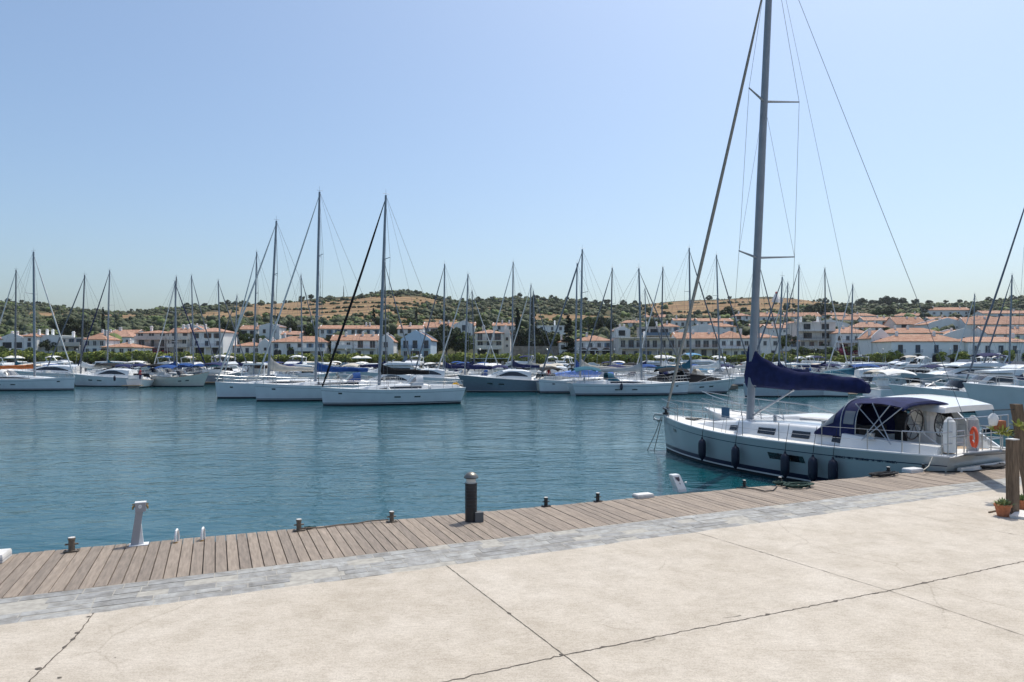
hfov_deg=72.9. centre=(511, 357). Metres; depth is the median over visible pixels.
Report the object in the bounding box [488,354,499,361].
promenade tree
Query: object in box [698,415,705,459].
fender
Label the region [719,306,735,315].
broadleaf tree
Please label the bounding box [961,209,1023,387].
sailboat
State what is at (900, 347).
door
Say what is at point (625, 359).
promenade tree
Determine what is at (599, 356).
promenade tree
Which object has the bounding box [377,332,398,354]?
house
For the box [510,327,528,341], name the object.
broadleaf tree
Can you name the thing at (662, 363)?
sailboat
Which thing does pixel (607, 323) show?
broadleaf tree
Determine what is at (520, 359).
promenade tree
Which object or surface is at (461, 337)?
garden tree
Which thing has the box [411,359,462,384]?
motorboat
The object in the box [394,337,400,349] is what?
garden tree
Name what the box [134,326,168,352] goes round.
house
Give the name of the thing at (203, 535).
ladder handle
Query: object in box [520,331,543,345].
broadleaf tree
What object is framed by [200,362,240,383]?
motorboat
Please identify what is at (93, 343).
window
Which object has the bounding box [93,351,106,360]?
promenade tree
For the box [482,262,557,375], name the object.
sailboat
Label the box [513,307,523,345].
cypress tree
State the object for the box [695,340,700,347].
window
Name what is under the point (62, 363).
motorboat
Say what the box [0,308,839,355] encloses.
garden undergrowth
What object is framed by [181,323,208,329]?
house
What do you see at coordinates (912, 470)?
step box
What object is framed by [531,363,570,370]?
motorboat
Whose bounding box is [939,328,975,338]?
house
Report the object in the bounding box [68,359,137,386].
motorboat
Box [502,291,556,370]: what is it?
sailboat
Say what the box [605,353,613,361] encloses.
promenade tree
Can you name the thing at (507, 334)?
house
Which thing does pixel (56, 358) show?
promenade tree
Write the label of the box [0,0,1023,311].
sky
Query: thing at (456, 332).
broadleaf tree
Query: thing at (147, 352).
promenade tree
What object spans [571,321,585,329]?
garden tree
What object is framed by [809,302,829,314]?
broadleaf tree
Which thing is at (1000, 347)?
door
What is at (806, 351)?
garden tree
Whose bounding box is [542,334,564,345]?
garden tree
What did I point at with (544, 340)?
broadleaf tree
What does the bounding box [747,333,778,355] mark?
house
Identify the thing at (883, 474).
rope coil
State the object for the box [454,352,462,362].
promenade tree
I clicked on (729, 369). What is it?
motorboat
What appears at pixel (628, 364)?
motorboat
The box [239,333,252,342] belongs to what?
garden tree
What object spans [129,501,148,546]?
service pedestal
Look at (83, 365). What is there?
sailboat
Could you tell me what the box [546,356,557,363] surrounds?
motorboat
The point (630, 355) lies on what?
promenade tree
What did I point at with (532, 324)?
cypress tree
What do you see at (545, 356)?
promenade tree
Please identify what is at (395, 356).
promenade tree
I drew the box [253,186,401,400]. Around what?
sailboat
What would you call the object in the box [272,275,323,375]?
sailboat
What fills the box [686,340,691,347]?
window
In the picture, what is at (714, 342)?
door
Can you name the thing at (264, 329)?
house
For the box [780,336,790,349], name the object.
garden tree
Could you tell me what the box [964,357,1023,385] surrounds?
motorboat
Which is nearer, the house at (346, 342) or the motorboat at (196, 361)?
the motorboat at (196, 361)
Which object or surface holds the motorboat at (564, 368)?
on the water
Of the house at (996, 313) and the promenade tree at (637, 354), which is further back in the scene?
the house at (996, 313)
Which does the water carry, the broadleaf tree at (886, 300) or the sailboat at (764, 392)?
the sailboat at (764, 392)
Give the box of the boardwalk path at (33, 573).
[0,466,1019,598]
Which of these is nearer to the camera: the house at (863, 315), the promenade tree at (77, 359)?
the promenade tree at (77, 359)
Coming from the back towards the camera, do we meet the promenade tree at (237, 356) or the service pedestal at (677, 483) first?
the promenade tree at (237, 356)
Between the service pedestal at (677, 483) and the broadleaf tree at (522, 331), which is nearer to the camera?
the service pedestal at (677, 483)
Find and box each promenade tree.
[0,351,7,360]
[3,350,20,359]
[17,351,28,362]
[23,351,37,361]
[24,351,44,361]
[31,352,48,361]
[43,353,58,360]
[57,351,77,360]
[73,354,84,361]
[82,352,89,361]
[85,351,103,363]
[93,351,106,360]
[98,351,113,360]
[112,352,123,361]
[116,352,129,361]
[122,351,140,363]
[130,355,144,363]
[132,350,152,361]
[147,353,158,363]
[152,351,166,361]
[168,352,183,360]
[178,351,197,361]
[183,354,201,361]
[194,353,204,361]
[207,354,218,360]
[230,353,242,361]
[241,353,252,361]
[255,352,271,362]
[274,354,285,361]
[288,353,300,361]
[303,353,313,360]
[317,356,327,361]
[323,353,341,359]
[337,354,344,362]
[342,354,354,362]
[349,352,359,362]
[360,354,372,361]
[371,354,377,362]
[388,353,403,360]
[407,353,420,359]
[424,354,436,362]
[434,353,441,361]
[436,356,448,362]
[447,354,456,361]
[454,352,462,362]
[460,353,476,361]
[481,353,496,362]
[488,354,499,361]
[498,353,510,362]
[514,354,527,360]
[536,352,543,362]
[538,354,551,362]
[544,354,557,360]
[557,352,572,362]
[565,354,578,365]
[582,354,592,362]
[592,354,604,363]
[597,356,608,364]
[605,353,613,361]
[611,353,619,360]
[616,354,624,362]
[621,355,629,362]
[626,353,639,362]
[630,353,645,362]
[726,356,734,363]
[730,354,740,364]
[734,354,745,362]
[761,352,777,358]
[775,354,789,361]
[805,353,816,360]
[811,353,824,360]
[832,355,846,362]
[838,355,849,362]
[863,354,875,361]
[873,353,884,361]
[874,352,887,362]
[886,352,894,362]
[887,350,903,360]
[936,351,952,361]
[951,350,970,359]
[997,350,1015,361]
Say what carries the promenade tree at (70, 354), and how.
on the promenade pavement
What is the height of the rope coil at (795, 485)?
0.099 m
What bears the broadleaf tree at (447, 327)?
on the hill terrain at (682, 306)
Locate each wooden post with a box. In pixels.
[1005,438,1019,513]
[1010,404,1023,494]
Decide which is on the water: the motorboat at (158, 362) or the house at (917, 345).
the motorboat at (158, 362)
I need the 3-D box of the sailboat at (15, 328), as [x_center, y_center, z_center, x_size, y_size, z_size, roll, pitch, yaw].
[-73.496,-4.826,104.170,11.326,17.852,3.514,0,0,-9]
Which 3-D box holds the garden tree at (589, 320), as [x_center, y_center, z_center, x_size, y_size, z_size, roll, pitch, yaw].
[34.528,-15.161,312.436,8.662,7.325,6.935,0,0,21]
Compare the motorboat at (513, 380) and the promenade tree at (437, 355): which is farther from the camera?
the promenade tree at (437, 355)
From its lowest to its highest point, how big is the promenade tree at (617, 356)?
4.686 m
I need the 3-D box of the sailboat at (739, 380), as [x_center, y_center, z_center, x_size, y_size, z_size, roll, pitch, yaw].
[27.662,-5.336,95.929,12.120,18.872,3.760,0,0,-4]
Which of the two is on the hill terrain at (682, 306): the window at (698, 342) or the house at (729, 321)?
the house at (729, 321)
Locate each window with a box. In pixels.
[91,341,97,345]
[98,341,105,345]
[307,343,313,347]
[402,351,408,355]
[595,343,602,347]
[628,340,633,347]
[644,340,649,347]
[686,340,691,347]
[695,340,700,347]
[703,340,708,347]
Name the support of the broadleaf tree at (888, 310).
on the hill terrain at (682, 306)
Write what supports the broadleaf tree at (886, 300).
on the hill terrain at (682, 306)
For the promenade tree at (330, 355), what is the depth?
190.20 m
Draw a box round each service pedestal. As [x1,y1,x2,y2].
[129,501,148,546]
[669,474,686,492]
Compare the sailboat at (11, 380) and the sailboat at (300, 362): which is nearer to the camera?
the sailboat at (11, 380)
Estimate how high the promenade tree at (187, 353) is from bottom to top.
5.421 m
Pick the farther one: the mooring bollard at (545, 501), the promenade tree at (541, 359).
the promenade tree at (541, 359)
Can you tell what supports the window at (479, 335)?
in the house at (481, 341)
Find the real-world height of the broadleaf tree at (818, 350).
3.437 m
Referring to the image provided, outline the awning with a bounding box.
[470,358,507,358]
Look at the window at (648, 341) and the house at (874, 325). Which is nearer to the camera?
the window at (648, 341)
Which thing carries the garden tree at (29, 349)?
on the hill terrain at (682, 306)
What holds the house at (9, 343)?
on the hill terrain at (682, 306)
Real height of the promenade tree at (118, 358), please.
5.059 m
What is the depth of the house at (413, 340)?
192.60 m
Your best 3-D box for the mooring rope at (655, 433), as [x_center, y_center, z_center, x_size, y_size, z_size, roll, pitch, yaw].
[5.909,3.267,28.581,0.801,1.659,0.288,0,0,-16]
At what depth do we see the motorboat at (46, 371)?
101.89 m
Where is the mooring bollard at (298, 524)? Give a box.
[293,518,304,531]
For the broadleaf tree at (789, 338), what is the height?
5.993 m
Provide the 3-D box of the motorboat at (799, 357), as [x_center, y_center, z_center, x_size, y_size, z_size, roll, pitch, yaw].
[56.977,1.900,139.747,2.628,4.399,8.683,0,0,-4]
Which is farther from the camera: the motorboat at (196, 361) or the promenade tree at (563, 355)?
the promenade tree at (563, 355)
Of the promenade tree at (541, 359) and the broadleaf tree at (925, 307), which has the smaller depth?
the promenade tree at (541, 359)
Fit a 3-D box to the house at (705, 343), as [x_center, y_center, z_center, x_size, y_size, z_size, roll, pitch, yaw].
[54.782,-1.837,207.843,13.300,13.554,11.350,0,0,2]
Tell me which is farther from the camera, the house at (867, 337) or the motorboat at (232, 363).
the house at (867, 337)
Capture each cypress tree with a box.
[100,307,105,329]
[371,305,375,324]
[414,307,417,322]
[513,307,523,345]
[528,295,539,344]
[558,315,574,354]
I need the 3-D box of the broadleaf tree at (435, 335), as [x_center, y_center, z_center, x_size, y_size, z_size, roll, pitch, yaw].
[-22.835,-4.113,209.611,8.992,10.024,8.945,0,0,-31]
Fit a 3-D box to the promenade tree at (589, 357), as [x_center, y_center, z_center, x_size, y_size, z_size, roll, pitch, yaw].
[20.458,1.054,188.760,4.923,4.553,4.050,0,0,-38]
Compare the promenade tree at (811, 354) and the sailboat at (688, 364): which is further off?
the promenade tree at (811, 354)
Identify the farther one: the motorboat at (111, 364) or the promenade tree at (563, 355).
the promenade tree at (563, 355)
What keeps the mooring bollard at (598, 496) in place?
on the boardwalk path at (33, 573)
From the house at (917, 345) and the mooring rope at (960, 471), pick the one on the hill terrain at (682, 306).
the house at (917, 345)
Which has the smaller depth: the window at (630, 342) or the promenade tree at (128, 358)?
the promenade tree at (128, 358)
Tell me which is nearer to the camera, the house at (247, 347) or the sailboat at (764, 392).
the sailboat at (764, 392)
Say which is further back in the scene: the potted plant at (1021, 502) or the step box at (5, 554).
the potted plant at (1021, 502)
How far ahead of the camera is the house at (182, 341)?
208.77 m
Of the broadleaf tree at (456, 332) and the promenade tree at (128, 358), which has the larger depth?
the broadleaf tree at (456, 332)
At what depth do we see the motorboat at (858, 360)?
119.06 m
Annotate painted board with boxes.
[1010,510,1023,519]
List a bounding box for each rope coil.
[772,480,784,485]
[783,482,814,487]
[869,471,898,476]
[972,462,1004,468]
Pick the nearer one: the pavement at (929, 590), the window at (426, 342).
the pavement at (929, 590)
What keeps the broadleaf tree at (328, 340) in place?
on the hill terrain at (682, 306)
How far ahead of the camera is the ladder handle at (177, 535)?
10.91 m
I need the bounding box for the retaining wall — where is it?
[513,346,558,356]
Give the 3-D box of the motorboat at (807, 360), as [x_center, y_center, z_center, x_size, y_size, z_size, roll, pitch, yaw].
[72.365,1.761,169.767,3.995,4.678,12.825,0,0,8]
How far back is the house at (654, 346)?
202.53 m
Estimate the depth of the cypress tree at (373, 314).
299.97 m
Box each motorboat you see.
[0,351,92,377]
[0,357,13,365]
[36,362,93,370]
[43,366,102,372]
[45,356,74,364]
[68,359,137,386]
[93,363,135,371]
[94,361,154,369]
[121,369,154,387]
[142,364,200,375]
[151,365,209,386]
[157,356,182,368]
[181,356,212,369]
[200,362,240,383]
[211,355,242,372]
[241,363,274,380]
[280,355,306,373]
[287,364,336,379]
[307,362,337,379]
[339,352,412,381]
[346,354,421,379]
[405,355,423,369]
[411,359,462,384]
[439,363,495,374]
[457,357,538,391]
[481,355,538,371]
[516,368,535,376]
[531,358,564,391]
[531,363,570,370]
[533,354,601,379]
[544,366,567,372]
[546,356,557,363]
[616,363,646,373]
[643,355,668,370]
[647,353,735,393]
[648,369,689,375]
[666,357,675,364]
[680,353,736,373]
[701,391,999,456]
[707,367,738,373]
[742,363,812,371]
[792,356,805,368]
[801,356,818,362]
[807,358,879,376]
[809,356,842,369]
[821,362,889,371]
[823,355,857,396]
[840,355,868,368]
[841,369,890,387]
[852,359,921,384]
[856,359,956,397]
[880,359,923,369]
[881,355,918,368]
[887,353,1013,411]
[895,356,931,372]
[900,353,1007,383]
[901,360,944,372]
[926,362,948,369]
[934,368,1023,385]
[962,372,1023,431]
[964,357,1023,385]
[976,356,997,367]
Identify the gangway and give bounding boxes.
[962,449,1004,455]
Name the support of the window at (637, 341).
in the house at (654, 346)
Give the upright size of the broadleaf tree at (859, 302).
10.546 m
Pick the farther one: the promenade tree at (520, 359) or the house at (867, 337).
the house at (867, 337)
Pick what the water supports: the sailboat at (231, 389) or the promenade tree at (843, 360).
the sailboat at (231, 389)
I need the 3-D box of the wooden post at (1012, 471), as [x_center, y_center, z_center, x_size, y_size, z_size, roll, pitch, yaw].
[9.333,2.228,12.925,0.160,1.444,0.156,0,0,-17]
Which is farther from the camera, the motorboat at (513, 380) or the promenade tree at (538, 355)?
the promenade tree at (538, 355)
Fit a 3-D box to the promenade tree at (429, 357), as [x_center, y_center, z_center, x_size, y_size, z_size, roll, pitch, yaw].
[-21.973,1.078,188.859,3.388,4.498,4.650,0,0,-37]
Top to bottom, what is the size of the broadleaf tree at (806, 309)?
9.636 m
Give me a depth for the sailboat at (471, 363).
119.91 m
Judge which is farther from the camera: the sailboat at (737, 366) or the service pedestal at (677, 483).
the sailboat at (737, 366)
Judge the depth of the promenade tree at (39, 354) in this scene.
187.70 m
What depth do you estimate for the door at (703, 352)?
203.59 m
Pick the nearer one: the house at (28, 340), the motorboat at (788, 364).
the motorboat at (788, 364)
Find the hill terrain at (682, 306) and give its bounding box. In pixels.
[4,290,1023,366]
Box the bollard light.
[464,472,483,521]
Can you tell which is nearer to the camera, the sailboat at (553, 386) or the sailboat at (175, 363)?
the sailboat at (553, 386)
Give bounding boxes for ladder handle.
[173,528,179,542]
[199,527,205,542]
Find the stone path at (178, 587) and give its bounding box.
[0,477,1021,624]
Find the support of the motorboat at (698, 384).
on the water
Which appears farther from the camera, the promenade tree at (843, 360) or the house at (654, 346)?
the house at (654, 346)
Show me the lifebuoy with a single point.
(973, 443)
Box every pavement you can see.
[0,485,1023,681]
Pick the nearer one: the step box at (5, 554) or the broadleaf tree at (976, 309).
the step box at (5, 554)
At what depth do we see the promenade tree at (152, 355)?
189.70 m
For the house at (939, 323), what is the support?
on the hill terrain at (682, 306)
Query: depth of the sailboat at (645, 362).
127.89 m
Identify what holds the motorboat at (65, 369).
on the water
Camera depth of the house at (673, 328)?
285.61 m
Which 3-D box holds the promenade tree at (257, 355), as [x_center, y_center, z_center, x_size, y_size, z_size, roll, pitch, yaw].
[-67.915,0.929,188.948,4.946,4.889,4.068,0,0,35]
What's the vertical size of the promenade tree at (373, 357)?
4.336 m
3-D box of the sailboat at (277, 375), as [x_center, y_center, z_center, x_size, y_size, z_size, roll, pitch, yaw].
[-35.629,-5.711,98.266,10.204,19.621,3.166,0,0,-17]
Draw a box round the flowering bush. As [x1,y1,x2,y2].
[838,348,857,354]
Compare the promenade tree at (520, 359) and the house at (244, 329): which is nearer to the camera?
the promenade tree at (520, 359)
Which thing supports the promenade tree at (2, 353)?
on the promenade pavement
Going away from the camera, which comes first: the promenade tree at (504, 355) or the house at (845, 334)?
the promenade tree at (504, 355)
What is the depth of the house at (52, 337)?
225.57 m
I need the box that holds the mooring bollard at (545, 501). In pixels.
[541,497,550,506]
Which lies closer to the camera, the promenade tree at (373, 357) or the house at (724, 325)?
the promenade tree at (373, 357)
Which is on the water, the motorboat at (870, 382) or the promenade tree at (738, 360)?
the motorboat at (870, 382)
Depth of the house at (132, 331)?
290.24 m
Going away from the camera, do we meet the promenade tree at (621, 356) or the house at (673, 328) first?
the promenade tree at (621, 356)
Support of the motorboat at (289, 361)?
on the water
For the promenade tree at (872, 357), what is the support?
on the promenade pavement
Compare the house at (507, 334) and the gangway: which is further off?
the house at (507, 334)
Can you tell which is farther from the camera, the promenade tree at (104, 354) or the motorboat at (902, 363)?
the promenade tree at (104, 354)
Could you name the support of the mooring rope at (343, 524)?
on the boardwalk path at (33, 573)
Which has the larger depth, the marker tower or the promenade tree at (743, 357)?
the marker tower
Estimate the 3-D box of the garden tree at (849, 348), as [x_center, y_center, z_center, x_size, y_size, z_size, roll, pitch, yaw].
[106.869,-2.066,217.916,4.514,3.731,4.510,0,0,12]
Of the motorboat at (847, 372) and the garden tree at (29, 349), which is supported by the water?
the motorboat at (847, 372)
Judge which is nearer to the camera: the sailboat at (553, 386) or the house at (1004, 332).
the sailboat at (553, 386)
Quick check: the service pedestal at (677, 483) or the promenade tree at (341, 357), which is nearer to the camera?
the service pedestal at (677, 483)
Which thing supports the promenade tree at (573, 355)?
on the promenade pavement
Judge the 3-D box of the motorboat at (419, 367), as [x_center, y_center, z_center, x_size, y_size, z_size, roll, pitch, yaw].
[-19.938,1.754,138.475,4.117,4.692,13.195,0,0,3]
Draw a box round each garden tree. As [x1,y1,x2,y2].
[23,347,37,351]
[214,318,224,326]
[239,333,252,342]
[305,322,318,335]
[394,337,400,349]
[403,318,417,324]
[454,331,474,352]
[474,314,488,327]
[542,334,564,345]
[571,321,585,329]
[582,316,596,330]
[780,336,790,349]
[788,349,799,355]
[796,346,810,354]
[820,347,836,353]
[838,307,850,312]
[844,346,857,352]
[871,308,883,314]
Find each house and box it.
[0,331,26,350]
[22,329,44,351]
[40,329,71,352]
[57,331,84,363]
[83,330,121,363]
[89,329,135,342]
[99,338,152,363]
[113,327,145,332]
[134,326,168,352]
[167,324,199,353]
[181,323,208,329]
[190,324,236,367]
[233,338,261,353]
[238,323,259,338]
[257,338,274,353]
[259,321,286,338]
[271,333,330,359]
[280,328,304,338]
[318,322,379,338]
[330,331,353,354]
[352,331,378,354]
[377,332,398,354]
[397,322,425,336]
[400,330,437,367]
[423,320,454,331]
[453,320,474,335]
[474,325,503,363]
[492,320,514,331]
[503,325,511,362]
[537,320,565,334]
[556,334,574,367]
[574,332,612,355]
[609,324,630,337]
[612,331,675,355]
[621,318,642,327]
[637,321,669,336]
[643,313,665,318]
[658,321,680,332]
[670,315,694,327]
[670,329,717,359]
[674,324,729,333]
[693,316,732,324]
[709,320,736,332]
[720,329,749,355]
[730,311,750,320]
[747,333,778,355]
[750,311,784,320]
[760,322,785,335]
[782,311,821,319]
[783,333,796,350]
[787,317,835,348]
[814,319,849,327]
[821,311,847,317]
[828,315,859,320]
[828,325,863,352]
[848,312,876,316]
[849,321,889,330]
[856,315,888,324]
[856,328,888,362]
[871,331,965,363]
[883,316,923,328]
[885,325,942,335]
[894,312,919,316]
[913,318,958,329]
[923,315,957,319]
[924,306,970,316]
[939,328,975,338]
[957,316,1023,329]
[959,333,1023,361]
[972,309,1023,316]
[975,325,1023,339]
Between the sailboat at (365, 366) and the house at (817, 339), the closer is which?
the sailboat at (365, 366)
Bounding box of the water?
[0,378,1013,553]
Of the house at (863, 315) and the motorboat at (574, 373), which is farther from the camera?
the house at (863, 315)
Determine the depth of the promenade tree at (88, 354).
187.48 m
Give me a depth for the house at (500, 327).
292.69 m
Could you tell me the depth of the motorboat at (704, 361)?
117.93 m
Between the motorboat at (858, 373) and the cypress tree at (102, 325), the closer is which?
the motorboat at (858, 373)
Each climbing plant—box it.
[986,423,1013,437]
[992,425,1016,438]
[1010,419,1023,436]
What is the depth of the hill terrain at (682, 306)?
547.23 m
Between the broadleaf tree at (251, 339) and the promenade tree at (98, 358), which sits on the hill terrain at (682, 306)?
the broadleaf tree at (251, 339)
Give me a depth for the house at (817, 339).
231.83 m
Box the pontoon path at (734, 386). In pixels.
[460,385,737,388]
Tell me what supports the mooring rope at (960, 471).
on the boardwalk path at (33, 573)
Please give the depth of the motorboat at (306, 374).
101.27 m
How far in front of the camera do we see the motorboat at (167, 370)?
101.52 m
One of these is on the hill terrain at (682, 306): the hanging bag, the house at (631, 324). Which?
the house at (631, 324)
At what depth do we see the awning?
186.30 m
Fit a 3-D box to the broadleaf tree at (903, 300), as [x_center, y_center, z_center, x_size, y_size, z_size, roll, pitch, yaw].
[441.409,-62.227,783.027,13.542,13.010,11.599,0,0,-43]
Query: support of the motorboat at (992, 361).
on the water
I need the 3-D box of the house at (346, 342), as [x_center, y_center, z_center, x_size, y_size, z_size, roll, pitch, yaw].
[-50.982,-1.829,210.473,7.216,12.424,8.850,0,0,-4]
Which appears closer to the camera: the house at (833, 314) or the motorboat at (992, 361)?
the motorboat at (992, 361)
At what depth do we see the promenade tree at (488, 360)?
189.19 m
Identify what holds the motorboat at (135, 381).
on the water
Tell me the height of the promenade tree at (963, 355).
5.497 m
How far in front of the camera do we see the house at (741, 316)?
344.53 m
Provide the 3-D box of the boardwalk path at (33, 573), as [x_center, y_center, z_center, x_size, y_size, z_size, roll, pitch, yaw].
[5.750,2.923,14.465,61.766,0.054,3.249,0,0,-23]
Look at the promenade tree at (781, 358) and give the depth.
188.15 m
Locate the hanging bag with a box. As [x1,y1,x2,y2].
[988,409,1013,429]
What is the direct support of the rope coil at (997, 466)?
on the boardwalk path at (33, 573)
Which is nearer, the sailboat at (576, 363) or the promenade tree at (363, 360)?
the sailboat at (576, 363)
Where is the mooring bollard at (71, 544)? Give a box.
[63,536,79,552]
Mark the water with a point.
(87, 466)
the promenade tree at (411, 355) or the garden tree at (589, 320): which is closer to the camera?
the promenade tree at (411, 355)
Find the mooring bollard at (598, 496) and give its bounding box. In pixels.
[593,492,601,501]
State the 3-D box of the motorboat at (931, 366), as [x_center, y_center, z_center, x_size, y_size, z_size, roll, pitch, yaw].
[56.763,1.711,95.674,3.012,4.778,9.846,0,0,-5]
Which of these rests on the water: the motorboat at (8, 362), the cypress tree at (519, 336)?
the motorboat at (8, 362)
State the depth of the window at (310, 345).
207.10 m
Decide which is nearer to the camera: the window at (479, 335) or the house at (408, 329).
the window at (479, 335)
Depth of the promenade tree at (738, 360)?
187.71 m
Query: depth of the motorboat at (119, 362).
138.66 m
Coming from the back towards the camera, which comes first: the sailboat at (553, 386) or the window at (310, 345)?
the window at (310, 345)
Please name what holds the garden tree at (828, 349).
on the hill terrain at (682, 306)
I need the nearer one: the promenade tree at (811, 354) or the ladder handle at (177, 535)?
the ladder handle at (177, 535)
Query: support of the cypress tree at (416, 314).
on the hill terrain at (682, 306)
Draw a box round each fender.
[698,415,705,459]
[731,419,739,468]
[780,426,789,477]
[808,428,817,481]
[828,430,837,479]
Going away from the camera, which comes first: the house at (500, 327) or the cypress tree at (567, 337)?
the cypress tree at (567, 337)
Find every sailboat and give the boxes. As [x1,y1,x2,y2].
[0,247,75,390]
[0,270,59,366]
[47,275,134,373]
[78,269,149,372]
[131,280,206,372]
[154,277,207,372]
[159,274,215,371]
[178,280,248,375]
[211,294,265,372]
[214,216,342,397]
[222,252,297,381]
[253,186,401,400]
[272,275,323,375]
[320,193,465,405]
[339,266,412,378]
[415,264,488,376]
[436,292,501,372]
[438,274,507,377]
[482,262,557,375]
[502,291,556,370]
[505,283,563,372]
[538,248,643,392]
[539,263,628,377]
[567,268,688,395]
[583,268,656,377]
[609,287,668,372]
[630,248,730,379]
[636,266,702,372]
[653,0,1008,481]
[671,251,746,385]
[712,272,786,375]
[742,275,823,396]
[763,281,823,368]
[772,264,841,371]
[791,267,847,371]
[827,283,890,370]
[954,294,1000,367]
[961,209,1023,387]
[983,275,1023,364]
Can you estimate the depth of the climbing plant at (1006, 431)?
14.15 m
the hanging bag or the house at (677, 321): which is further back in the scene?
the house at (677, 321)
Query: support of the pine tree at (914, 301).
on the hill terrain at (682, 306)
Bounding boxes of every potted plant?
[993,497,1013,516]
[1020,493,1023,509]
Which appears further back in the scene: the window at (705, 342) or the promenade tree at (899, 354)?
the window at (705, 342)
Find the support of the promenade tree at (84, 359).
on the promenade pavement
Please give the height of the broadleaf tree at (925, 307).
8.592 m
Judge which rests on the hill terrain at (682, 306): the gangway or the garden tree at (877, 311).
the garden tree at (877, 311)
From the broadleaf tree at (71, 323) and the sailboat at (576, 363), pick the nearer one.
the sailboat at (576, 363)
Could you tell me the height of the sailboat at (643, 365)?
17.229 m
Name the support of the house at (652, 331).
on the hill terrain at (682, 306)
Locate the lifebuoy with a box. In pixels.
[970,426,978,447]
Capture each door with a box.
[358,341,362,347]
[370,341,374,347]
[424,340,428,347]
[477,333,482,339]
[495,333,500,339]
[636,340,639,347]
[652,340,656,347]
[701,350,706,356]
[712,340,717,347]
[898,345,902,352]
[915,345,919,352]
[953,345,957,352]
[998,345,1003,353]
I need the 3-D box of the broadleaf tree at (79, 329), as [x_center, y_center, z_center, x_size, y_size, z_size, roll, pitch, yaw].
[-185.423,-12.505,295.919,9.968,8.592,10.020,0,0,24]
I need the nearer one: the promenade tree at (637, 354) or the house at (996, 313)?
the promenade tree at (637, 354)
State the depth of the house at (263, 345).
209.64 m
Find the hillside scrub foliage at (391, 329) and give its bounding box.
[0,290,1023,346]
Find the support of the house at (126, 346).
on the hill terrain at (682, 306)
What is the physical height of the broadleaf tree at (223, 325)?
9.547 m
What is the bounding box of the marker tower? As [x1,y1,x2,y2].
[772,291,780,302]
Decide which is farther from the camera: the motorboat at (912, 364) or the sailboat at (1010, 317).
the motorboat at (912, 364)
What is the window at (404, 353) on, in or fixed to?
in the house at (413, 340)
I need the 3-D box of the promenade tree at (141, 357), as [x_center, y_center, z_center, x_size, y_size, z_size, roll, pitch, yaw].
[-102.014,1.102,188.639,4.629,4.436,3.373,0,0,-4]
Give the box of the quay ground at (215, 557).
[154,540,263,577]
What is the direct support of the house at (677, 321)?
on the hill terrain at (682, 306)
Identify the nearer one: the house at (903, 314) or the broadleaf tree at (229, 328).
the broadleaf tree at (229, 328)
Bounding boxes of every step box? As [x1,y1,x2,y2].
[0,548,11,562]
[632,492,653,498]
[902,467,923,472]
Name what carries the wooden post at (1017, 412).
on the pavement at (929, 590)
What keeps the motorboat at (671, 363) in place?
on the water
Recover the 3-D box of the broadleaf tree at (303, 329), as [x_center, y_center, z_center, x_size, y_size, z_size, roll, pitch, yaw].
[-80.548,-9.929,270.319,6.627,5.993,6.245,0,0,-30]
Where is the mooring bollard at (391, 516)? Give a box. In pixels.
[386,511,397,522]
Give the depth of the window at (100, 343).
198.39 m
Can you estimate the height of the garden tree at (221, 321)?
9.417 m
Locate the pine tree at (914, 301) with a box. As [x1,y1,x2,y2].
[911,298,919,303]
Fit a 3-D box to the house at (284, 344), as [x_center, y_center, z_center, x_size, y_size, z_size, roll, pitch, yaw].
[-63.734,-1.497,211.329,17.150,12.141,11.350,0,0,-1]
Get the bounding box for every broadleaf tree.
[38,340,56,352]
[48,317,81,334]
[70,319,90,336]
[214,321,234,329]
[226,325,240,336]
[249,334,259,342]
[283,320,297,330]
[296,325,312,335]
[325,336,330,351]
[427,328,452,352]
[436,323,460,354]
[444,328,470,353]
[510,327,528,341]
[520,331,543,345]
[524,328,555,345]
[594,316,607,327]
[603,319,618,328]
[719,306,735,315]
[784,334,795,344]
[802,305,817,311]
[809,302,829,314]
[809,348,822,353]
[827,303,837,311]
[854,300,862,304]
[856,298,867,303]
[868,300,879,303]
[879,296,892,304]
[881,306,896,315]
[889,297,898,303]
[898,297,907,303]
[920,306,932,312]
[969,306,983,313]
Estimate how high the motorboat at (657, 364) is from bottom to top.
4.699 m
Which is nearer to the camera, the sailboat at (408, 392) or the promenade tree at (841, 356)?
the sailboat at (408, 392)
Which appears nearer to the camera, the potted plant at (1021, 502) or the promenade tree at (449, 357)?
the potted plant at (1021, 502)
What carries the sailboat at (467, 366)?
on the water
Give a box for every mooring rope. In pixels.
[301,519,387,528]
[647,417,662,449]
[736,486,776,491]
[924,468,992,471]
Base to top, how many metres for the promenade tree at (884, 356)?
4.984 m
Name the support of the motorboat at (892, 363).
on the water
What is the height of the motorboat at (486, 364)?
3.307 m
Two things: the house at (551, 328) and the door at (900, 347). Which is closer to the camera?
the door at (900, 347)
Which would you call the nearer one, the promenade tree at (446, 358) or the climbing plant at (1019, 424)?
the climbing plant at (1019, 424)
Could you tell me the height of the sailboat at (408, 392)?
17.998 m
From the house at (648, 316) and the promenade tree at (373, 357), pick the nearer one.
the promenade tree at (373, 357)
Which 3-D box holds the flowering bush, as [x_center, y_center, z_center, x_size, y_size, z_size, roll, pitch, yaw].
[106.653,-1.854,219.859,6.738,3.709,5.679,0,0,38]

